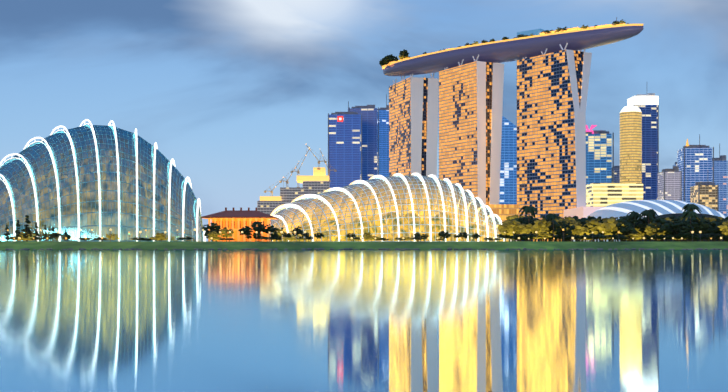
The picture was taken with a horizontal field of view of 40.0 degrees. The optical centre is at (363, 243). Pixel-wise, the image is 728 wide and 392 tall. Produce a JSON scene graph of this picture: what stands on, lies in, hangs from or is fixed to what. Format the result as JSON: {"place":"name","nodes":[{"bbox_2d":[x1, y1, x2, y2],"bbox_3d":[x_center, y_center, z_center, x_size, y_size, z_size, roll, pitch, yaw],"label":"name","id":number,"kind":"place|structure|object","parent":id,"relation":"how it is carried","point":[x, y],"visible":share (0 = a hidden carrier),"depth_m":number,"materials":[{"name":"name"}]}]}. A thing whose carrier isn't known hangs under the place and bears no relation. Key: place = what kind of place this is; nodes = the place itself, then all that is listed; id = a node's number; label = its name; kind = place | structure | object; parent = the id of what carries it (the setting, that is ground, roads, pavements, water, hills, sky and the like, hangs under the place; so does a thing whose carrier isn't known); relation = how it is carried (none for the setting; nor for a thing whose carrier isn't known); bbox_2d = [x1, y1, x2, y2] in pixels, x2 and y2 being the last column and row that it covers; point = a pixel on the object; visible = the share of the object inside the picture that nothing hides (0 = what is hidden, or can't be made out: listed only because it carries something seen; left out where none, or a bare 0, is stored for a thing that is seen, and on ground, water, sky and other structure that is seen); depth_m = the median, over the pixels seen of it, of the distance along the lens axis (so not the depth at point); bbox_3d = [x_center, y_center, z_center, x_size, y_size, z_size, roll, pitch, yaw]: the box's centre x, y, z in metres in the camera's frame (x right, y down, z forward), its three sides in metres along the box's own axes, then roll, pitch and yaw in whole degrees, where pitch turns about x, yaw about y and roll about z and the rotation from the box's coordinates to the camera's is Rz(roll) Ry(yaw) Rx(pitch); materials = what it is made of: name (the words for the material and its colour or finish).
{"place":"outdoors","nodes":[
{"label":"outdoors","id":0,"kind":"place"},
{"bbox_2d":[0,250,727,391],"bbox_3d":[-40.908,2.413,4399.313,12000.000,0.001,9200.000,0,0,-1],"label":"water","id":1,"kind":"structure","parent":0,"point":[363,320],"depth_m":31.18,"materials":[{"name":"blue liquid"}]},
{"bbox_2d":[0,241,727,249],"bbox_3d":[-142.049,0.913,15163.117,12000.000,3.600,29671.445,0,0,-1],"label":"ground","id":2,"kind":"structure","parent":0,"point":[232,245],"depth_m":408.61,"materials":[{"name":"green plant"}]},
{"bbox_2d":[3,225,9,240],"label":"tree","id":3,"kind":"object","parent":2,"relation":"on","point":[7,233],"visible":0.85,"depth_m":428.69,"materials":[{"name":"green plant"}]},
{"bbox_2d":[15,220,21,240],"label":"tree","id":4,"kind":"object","parent":2,"relation":"on","point":[18,233],"visible":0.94,"depth_m":428.87,"materials":[{"name":"green plant"}]},
{"bbox_2d":[22,215,32,240],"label":"tree","id":5,"kind":"object","parent":2,"relation":"on","point":[28,230],"visible":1,"depth_m":428.69,"materials":[{"name":"green plant"}]},
{"bbox_2d":[33,222,39,240],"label":"tree","id":6,"kind":"object","parent":2,"relation":"on","point":[36,232],"visible":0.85,"depth_m":428.86,"materials":[{"name":"green plant"}]},
{"bbox_2d":[51,227,56,240],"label":"tree","id":7,"kind":"object","parent":2,"relation":"on","point":[52,232],"visible":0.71,"depth_m":429.15,"materials":[{"name":"green plant"}]},
{"bbox_2d":[53,232,62,240],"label":"tree","id":8,"kind":"object","parent":2,"relation":"on","point":[57,235],"visible":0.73,"depth_m":430.75,"materials":[{"name":"green plant"}]},
{"bbox_2d":[0,119,205,240],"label":"dome","id":9,"kind":"object","parent":2,"relation":"on","point":[100,180],"depth_m":441.52,"materials":[{"name":"teal"}]},
{"bbox_2d":[106,233,114,238],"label":"tree","id":10,"kind":"object","parent":2,"relation":"on","point":[112,235],"visible":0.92,"depth_m":433.79,"materials":[{"name":"green plant"}]},
{"bbox_2d":[129,237,147,240],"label":"tree","id":11,"kind":"object","parent":2,"relation":"on","point":[137,238],"visible":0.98,"depth_m":424.15,"materials":[{"name":"green plant"}]},
{"bbox_2d":[149,236,167,240],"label":"tree","id":12,"kind":"object","parent":2,"relation":"on","point":[156,238],"visible":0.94,"depth_m":425.27,"materials":[{"name":"green plant"}]},
{"bbox_2d":[155,233,166,237],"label":"tree","id":13,"kind":"object","parent":2,"relation":"on","point":[160,235],"visible":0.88,"depth_m":426.96,"materials":[{"name":"green plant"}]},
{"bbox_2d":[202,222,220,240],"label":"tree","id":14,"kind":"object","parent":2,"relation":"on","point":[213,226],"visible":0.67,"depth_m":434.40,"materials":[{"name":"green plant"}]},
{"bbox_2d":[207,231,218,238],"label":"tree","id":15,"kind":"object","parent":2,"relation":"on","point":[212,234],"visible":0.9,"depth_m":426.34,"materials":[{"name":"green plant"}]},
{"bbox_2d":[219,227,233,240],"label":"tree","id":16,"kind":"object","parent":2,"relation":"on","point":[224,230],"visible":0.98,"depth_m":432.40,"materials":[{"name":"green plant"}]},
{"bbox_2d":[201,208,278,240],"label":"restaurant pavilion","id":17,"kind":"structure","parent":2,"relation":"on","point":[235,220],"depth_m":471.10,"materials":[{"name":"brown"}]},
{"bbox_2d":[238,226,252,235],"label":"tree","id":18,"kind":"object","parent":2,"relation":"on","point":[246,230],"visible":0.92,"depth_m":445.68,"materials":[{"name":"green plant"}]},
{"bbox_2d":[252,232,260,237],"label":"tree","id":19,"kind":"object","parent":2,"relation":"on","point":[258,235],"visible":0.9,"depth_m":426.77,"materials":[{"name":"green plant"}]},
{"bbox_2d":[250,222,267,240],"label":"tree","id":20,"kind":"object","parent":2,"relation":"on","point":[260,228],"visible":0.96,"depth_m":433.95,"materials":[{"name":"green plant"}]},
{"bbox_2d":[265,224,277,234],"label":"tree","id":21,"kind":"object","parent":2,"relation":"on","point":[271,229],"visible":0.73,"depth_m":438.43,"materials":[{"name":"green plant"}]},
{"bbox_2d":[264,237,278,240],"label":"bush","id":22,"kind":"object","parent":2,"relation":"on","point":[271,238],"visible":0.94,"depth_m":426.44,"materials":[{"name":"green plant"}]},
{"bbox_2d":[277,228,284,235],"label":"tree","id":23,"kind":"object","parent":2,"relation":"on","point":[279,230],"visible":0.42,"depth_m":445.99,"materials":[{"name":"green plant"}]},
{"bbox_2d":[257,167,329,214],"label":"construction site","id":24,"kind":"object","parent":2,"relation":"on","point":[317,182],"visible":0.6,"depth_m":1353.74,"materials":[{"name":"yellow"}]},
{"bbox_2d":[264,143,336,195],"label":"tower cranes","id":25,"kind":"object","parent":24,"relation":"on","point":[298,172],"visible":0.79,"depth_m":1363.26,"materials":[{"name":"silver metal"}]},
{"bbox_2d":[290,226,302,240],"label":"tree","id":26,"kind":"object","parent":2,"relation":"on","point":[298,230],"visible":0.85,"depth_m":440.14,"materials":[{"name":"green plant"}]},
{"bbox_2d":[301,232,309,237],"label":"tree","id":27,"kind":"object","parent":2,"relation":"on","point":[306,235],"visible":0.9,"depth_m":432.04,"materials":[{"name":"green plant"}]},
{"bbox_2d":[314,233,323,238],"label":"tree","id":28,"kind":"object","parent":2,"relation":"on","point":[317,235],"visible":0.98,"depth_m":427.37,"materials":[{"name":"green plant"}]},
{"bbox_2d":[328,101,361,187],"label":"office tower","id":29,"kind":"structure","parent":2,"relation":"on","point":[345,148],"depth_m":1749.20,"materials":[{"name":"blue glass"}]},
{"bbox_2d":[337,116,342,121],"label":"illuminated sign","id":30,"kind":"object","parent":29,"relation":"attached to","point":[339,118],"visible":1,"depth_m":1747.68,"materials":[{"name":"red"}]},
{"bbox_2d":[0,228,721,242],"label":"shrubs","id":31,"kind":"object","parent":2,"relation":"on","point":[281,232],"visible":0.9,"depth_m":422.09,"materials":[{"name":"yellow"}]},
{"bbox_2d":[349,105,378,180],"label":"office tower","id":32,"kind":"structure","parent":2,"relation":"on","point":[370,141],"depth_m":1848.79,"materials":[{"name":"blue glass"}]},
{"bbox_2d":[5,248,727,249],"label":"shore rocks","id":33,"kind":"object","parent":2,"relation":"on","point":[373,249],"visible":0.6,"depth_m":400.19,"materials":[{"name":"grey"}]},
{"bbox_2d":[364,236,379,241],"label":"tree","id":34,"kind":"object","parent":2,"relation":"on","point":[371,238],"visible":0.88,"depth_m":426.07,"materials":[{"name":"green plant"}]},
{"bbox_2d":[379,94,388,176],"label":"office tower","id":35,"kind":"structure","parent":2,"relation":"on","point":[383,141],"depth_m":1949.89,"materials":[{"name":"blue glass"}]},
{"bbox_2d":[269,173,508,241],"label":"domed greenhouse","id":36,"kind":"object","parent":2,"relation":"on","point":[431,206],"visible":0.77,"depth_m":535.88,"materials":[{"name":"beige"}]},
{"bbox_2d":[388,77,438,176],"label":"hotel tower","id":37,"kind":"structure","parent":2,"relation":"on","point":[413,102],"depth_m":1091.18,"materials":[{"name":"orange concrete"}]},
{"bbox_2d":[438,231,450,241],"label":"tree","id":38,"kind":"object","parent":2,"relation":"on","point":[444,234],"visible":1,"depth_m":428.89,"materials":[{"name":"green plant"}]},
{"bbox_2d":[457,232,468,241],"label":"tree","id":39,"kind":"object","parent":2,"relation":"on","point":[464,234],"visible":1,"depth_m":434.15,"materials":[{"name":"green plant"}]},
{"bbox_2d":[438,61,503,203],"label":"hotel tower","id":40,"kind":"structure","parent":2,"relation":"on","point":[470,98],"depth_m":999.78,"materials":[{"name":"orange concrete"}]},
{"bbox_2d":[484,238,500,240],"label":"bush","id":41,"kind":"object","parent":2,"relation":"on","point":[490,239],"visible":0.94,"depth_m":425.50,"materials":[{"name":"green plant"}]},
{"bbox_2d":[484,204,518,221],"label":"building","id":42,"kind":"structure","parent":2,"relation":"on","point":[502,211],"depth_m":800.59,"materials":[{"name":"orange"}]},
{"bbox_2d":[496,234,515,240],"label":"tree","id":43,"kind":"object","parent":2,"relation":"on","point":[502,236],"visible":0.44,"depth_m":446.42,"materials":[{"name":"green plant"}]},
{"bbox_2d":[499,116,516,203],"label":"office tower","id":44,"kind":"structure","parent":2,"relation":"on","point":[508,182],"depth_m":1501.61,"materials":[{"name":"blue glass"}]},
{"bbox_2d":[498,219,523,240],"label":"tree","id":45,"kind":"object","parent":2,"relation":"on","point":[517,226],"visible":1,"depth_m":439.62,"materials":[{"name":"green plant"}]},
{"bbox_2d":[506,215,523,219],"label":"tree","id":46,"kind":"object","parent":2,"relation":"on","point":[512,217],"visible":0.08,"depth_m":545.26,"materials":[{"name":"green plant"}]},
{"bbox_2d":[519,223,532,240],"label":"tree","id":47,"kind":"object","parent":2,"relation":"on","point":[526,230],"visible":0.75,"depth_m":445.59,"materials":[{"name":"green plant"}]},
{"bbox_2d":[518,206,537,240],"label":"palm","id":48,"kind":"object","parent":2,"relation":"on","point":[532,210],"visible":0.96,"depth_m":461.79,"materials":[{"name":"green plant"}]},
{"bbox_2d":[515,233,541,240],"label":"tree","id":49,"kind":"object","parent":2,"relation":"on","point":[529,235],"visible":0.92,"depth_m":426.63,"materials":[{"name":"green plant"}]},
{"bbox_2d":[521,217,537,226],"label":"tree","id":50,"kind":"object","parent":2,"relation":"on","point":[525,219],"visible":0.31,"depth_m":467.71,"materials":[{"name":"green plant"}]},
{"bbox_2d":[531,218,550,240],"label":"tree","id":51,"kind":"object","parent":2,"relation":"on","point":[539,226],"visible":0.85,"depth_m":434.15,"materials":[{"name":"green plant"}]},
{"bbox_2d":[533,232,551,240],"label":"tree","id":52,"kind":"object","parent":2,"relation":"on","point":[545,235],"visible":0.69,"depth_m":428.28,"materials":[{"name":"green plant"}]},
{"bbox_2d":[545,219,555,240],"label":"tree","id":53,"kind":"object","parent":2,"relation":"on","point":[550,227],"visible":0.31,"depth_m":439.35,"materials":[{"name":"green plant"}]},
{"bbox_2d":[544,213,558,241],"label":"palm","id":54,"kind":"object","parent":2,"relation":"on","point":[551,216],"visible":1,"depth_m":430.46,"materials":[{"name":"green plant"}]},
{"bbox_2d":[516,49,591,241],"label":"hotel tower","id":55,"kind":"structure","parent":2,"relation":"on","point":[552,91],"depth_m":945.13,"materials":[{"name":"orange glass"}]},
{"bbox_2d":[554,220,574,241],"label":"tree","id":56,"kind":"object","parent":2,"relation":"on","point":[559,231],"visible":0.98,"depth_m":432.56,"materials":[{"name":"green plant"}]},
{"bbox_2d":[556,219,573,241],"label":"tree","id":57,"kind":"object","parent":2,"relation":"on","point":[568,221],"visible":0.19,"depth_m":446.99,"materials":[{"name":"green plant"}]},
{"bbox_2d":[560,216,575,241],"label":"tree","id":58,"kind":"object","parent":2,"relation":"on","point":[570,218],"visible":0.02,"depth_m":452.81,"materials":[{"name":"green plant"}]},
{"bbox_2d":[559,236,576,241],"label":"tree","id":59,"kind":"object","parent":2,"relation":"on","point":[565,237],"visible":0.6,"depth_m":436.84,"materials":[{"name":"green plant"}]},
{"bbox_2d":[567,221,586,239],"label":"tree","id":60,"kind":"object","parent":2,"relation":"on","point":[578,229],"visible":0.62,"depth_m":445.10,"materials":[{"name":"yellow plant"}]},
{"bbox_2d":[576,219,586,241],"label":"tree","id":61,"kind":"object","parent":2,"relation":"on","point":[582,222],"visible":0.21,"depth_m":464.71,"materials":[{"name":"green plant"}]},
{"bbox_2d":[564,207,602,218],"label":"podium","id":62,"kind":"object","parent":2,"relation":"on","point":[581,212],"visible":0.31,"depth_m":861.65,"materials":[{"name":"pink"}]},
{"bbox_2d":[581,216,594,241],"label":"tree","id":63,"kind":"object","parent":2,"relation":"on","point":[589,218],"visible":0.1,"depth_m":472.39,"materials":[{"name":"green plant"}]},
{"bbox_2d":[583,223,599,233],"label":"tree","id":64,"kind":"object","parent":2,"relation":"on","point":[585,226],"visible":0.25,"depth_m":448.58,"materials":[{"name":"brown plant"}]},
{"bbox_2d":[581,234,601,241],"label":"tree","id":65,"kind":"object","parent":2,"relation":"on","point":[584,235],"visible":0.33,"depth_m":434.03,"materials":[{"name":"green plant"}]},
{"bbox_2d":[584,218,604,239],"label":"tree","id":66,"kind":"object","parent":2,"relation":"on","point":[597,223],"visible":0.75,"depth_m":447.57,"materials":[{"name":"yellow plant"}]},
{"bbox_2d":[587,234,608,241],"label":"tree","id":67,"kind":"object","parent":2,"relation":"on","point":[599,236],"visible":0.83,"depth_m":431.00,"materials":[{"name":"green plant"}]},
{"bbox_2d":[586,130,613,184],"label":"office tower","id":68,"kind":"structure","parent":2,"relation":"on","point":[598,156],"depth_m":1502.71,"materials":[{"name":"blue glass"}]},
{"bbox_2d":[586,125,596,133],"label":"pink rooftop sculpture","id":69,"kind":"object","parent":68,"relation":"on","point":[591,127],"visible":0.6,"depth_m":1508.79,"materials":[{"name":"pink"}]},
{"bbox_2d":[599,217,623,241],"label":"tree","id":70,"kind":"object","parent":2,"relation":"on","point":[608,227],"visible":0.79,"depth_m":445.45,"materials":[{"name":"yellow plant"}]},
{"bbox_2d":[586,183,642,206],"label":"office building","id":71,"kind":"structure","parent":2,"relation":"on","point":[602,194],"depth_m":1252.56,"materials":[{"name":"yellow"}]},
{"bbox_2d":[612,166,619,182],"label":"skyscraper","id":72,"kind":"structure","parent":2,"relation":"on","point":[616,174],"depth_m":2004.60,"materials":[{"name":"blue glass"}]},
{"bbox_2d":[614,235,627,241],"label":"tree","id":73,"kind":"object","parent":2,"relation":"on","point":[621,237],"visible":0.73,"depth_m":430.17,"materials":[{"name":"green plant"}]},
{"bbox_2d":[616,216,636,241],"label":"tree","id":74,"kind":"object","parent":2,"relation":"on","point":[623,221],"visible":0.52,"depth_m":443.96,"materials":[{"name":"green plant"}]},
{"bbox_2d":[619,224,637,241],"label":"tree","id":75,"kind":"object","parent":2,"relation":"on","point":[629,229],"visible":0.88,"depth_m":438.35,"materials":[{"name":"green plant"}]},
{"bbox_2d":[620,105,641,182],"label":"cylindrical tower","id":76,"kind":"structure","parent":2,"relation":"on","point":[630,144],"depth_m":1606.33,"materials":[{"name":"beige"}]},
{"bbox_2d":[626,233,643,241],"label":"tree","id":77,"kind":"object","parent":2,"relation":"on","point":[634,236],"visible":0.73,"depth_m":437.51,"materials":[{"name":"yellow plant"}]},
{"bbox_2d":[626,211,644,241],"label":"palm","id":78,"kind":"object","parent":2,"relation":"on","point":[634,215],"visible":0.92,"depth_m":445.46,"materials":[{"name":"green plant"}]},
{"bbox_2d":[633,217,653,241],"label":"tree","id":79,"kind":"object","parent":2,"relation":"on","point":[640,224],"visible":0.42,"depth_m":454.10,"materials":[{"name":"green plant"}]},
{"bbox_2d":[632,93,658,199],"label":"office tower","id":80,"kind":"structure","parent":2,"relation":"on","point":[650,142],"depth_m":1804.48,"materials":[{"name":"blue glass"}]},
{"bbox_2d":[627,96,658,105],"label":"building crown","id":81,"kind":"object","parent":80,"relation":"on","point":[645,100],"visible":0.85,"depth_m":1803.42,"materials":[{"name":"beige"}]},
{"bbox_2d":[639,209,657,241],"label":"palm","id":82,"kind":"object","parent":2,"relation":"on","point":[650,213],"visible":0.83,"depth_m":448.13,"materials":[{"name":"green plant"}]},
{"bbox_2d":[573,200,725,241],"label":"domed building","id":83,"kind":"structure","parent":2,"relation":"on","point":[665,208],"depth_m":779.41,"materials":[{"name":"white glass"}]},
{"bbox_2d":[645,222,662,241],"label":"tree","id":84,"kind":"object","parent":2,"relation":"on","point":[649,230],"visible":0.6,"depth_m":434.77,"materials":[{"name":"plant"}]},
{"bbox_2d":[648,234,663,241],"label":"tree","id":85,"kind":"object","parent":2,"relation":"on","point":[656,236],"visible":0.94,"depth_m":430.32,"materials":[{"name":"green plant"}]},
{"bbox_2d":[648,217,674,233],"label":"tree","id":86,"kind":"object","parent":2,"relation":"on","point":[666,226],"visible":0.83,"depth_m":433.20,"materials":[{"name":"green plant"}]},
{"bbox_2d":[658,234,674,241],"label":"tree","id":87,"kind":"object","parent":2,"relation":"on","point":[666,236],"visible":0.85,"depth_m":429.45,"materials":[{"name":"green plant"}]},
{"bbox_2d":[658,166,681,200],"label":"office tower","id":88,"kind":"structure","parent":2,"relation":"on","point":[669,184],"depth_m":1704.67,"materials":[{"name":"grey glass"}]},
{"bbox_2d":[668,218,679,241],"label":"tree","id":89,"kind":"object","parent":2,"relation":"on","point":[674,232],"visible":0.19,"depth_m":443.72,"materials":[{"name":"green plant"}]},
{"bbox_2d":[673,220,693,241],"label":"tree","id":90,"kind":"object","parent":2,"relation":"on","point":[683,226],"visible":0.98,"depth_m":432.53,"materials":[{"name":"green plant"}]},
{"bbox_2d":[679,218,693,241],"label":"palm","id":91,"kind":"object","parent":2,"relation":"on","point":[687,220],"visible":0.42,"depth_m":440.91,"materials":[{"name":"green plant"}]},
{"bbox_2d":[675,232,699,241],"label":"tree","id":92,"kind":"object","parent":2,"relation":"on","point":[687,235],"visible":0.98,"depth_m":430.90,"materials":[{"name":"green plant"}]},
{"bbox_2d":[681,211,700,241],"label":"palm","id":93,"kind":"object","parent":2,"relation":"on","point":[687,214],"visible":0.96,"depth_m":432.33,"materials":[{"name":"green plant"}]},
{"bbox_2d":[682,204,701,241],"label":"palm","id":94,"kind":"object","parent":2,"relation":"on","point":[689,207],"visible":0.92,"depth_m":447.28,"materials":[{"name":"green plant"}]},
{"bbox_2d":[677,134,713,201],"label":"office tower","id":95,"kind":"structure","parent":2,"relation":"on","point":[694,163],"depth_m":1705.83,"materials":[{"name":"blue glass"}]},
{"bbox_2d":[688,216,711,241],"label":"tree","id":96,"kind":"object","parent":2,"relation":"on","point":[704,227],"visible":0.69,"depth_m":455.41,"materials":[{"name":"green plant"}]},
{"bbox_2d":[690,182,718,211],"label":"building","id":97,"kind":"structure","parent":2,"relation":"on","point":[705,193],"depth_m":1504.47,"materials":[{"name":"beige glass"}]},
{"bbox_2d":[701,234,714,241],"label":"tree","id":98,"kind":"object","parent":2,"relation":"on","point":[707,236],"visible":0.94,"depth_m":431.48,"materials":[{"name":"green plant"}]},
{"bbox_2d":[704,219,719,241],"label":"tree","id":99,"kind":"object","parent":2,"relation":"on","point":[713,224],"visible":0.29,"depth_m":461.60,"materials":[{"name":"green plant"}]},
{"bbox_2d":[704,217,722,241],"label":"tree","id":100,"kind":"object","parent":2,"relation":"on","point":[710,219],"visible":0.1,"depth_m":529.06,"materials":[{"name":"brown plant"}]},
{"bbox_2d":[712,143,727,216],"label":"office tower","id":101,"kind":"structure","parent":2,"relation":"on","point":[721,171],"depth_m":1805.09,"materials":[{"name":"blue glass"}]},
{"bbox_2d":[717,220,727,233],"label":"tree","id":102,"kind":"object","parent":2,"relation":"on","point":[722,227],"visible":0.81,"depth_m":441.78,"materials":[{"name":"yellow plant"}]},
{"bbox_2d":[383,24,642,75],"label":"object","id":103,"kind":"structure","parent":0,"point":[509,50],"depth_m":978.83,"materials":[{"name":"grey metal"}]},
{"bbox_2d":[384,54,394,59],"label":"tree","id":104,"kind":"object","parent":103,"relation":"on","point":[390,56],"visible":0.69,"depth_m":1104.63,"materials":[{"name":"green plant"}]},
{"bbox_2d":[399,49,408,58],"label":"tree","id":105,"kind":"object","parent":103,"relation":"on","point":[404,53],"visible":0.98,"depth_m":1081.56,"materials":[{"name":"green plant"}]},
{"bbox_2d":[393,43,585,84],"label":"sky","id":106,"kind":"structure","parent":103,"relation":"on","point":[477,59],"depth_m":1001.52,"materials":[{"name":"concrete"}]},
{"bbox_2d":[382,17,624,68],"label":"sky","id":107,"kind":"structure","parent":103,"relation":"on","point":[535,32],"depth_m":965.41,"materials":[{"name":"blue glass"}]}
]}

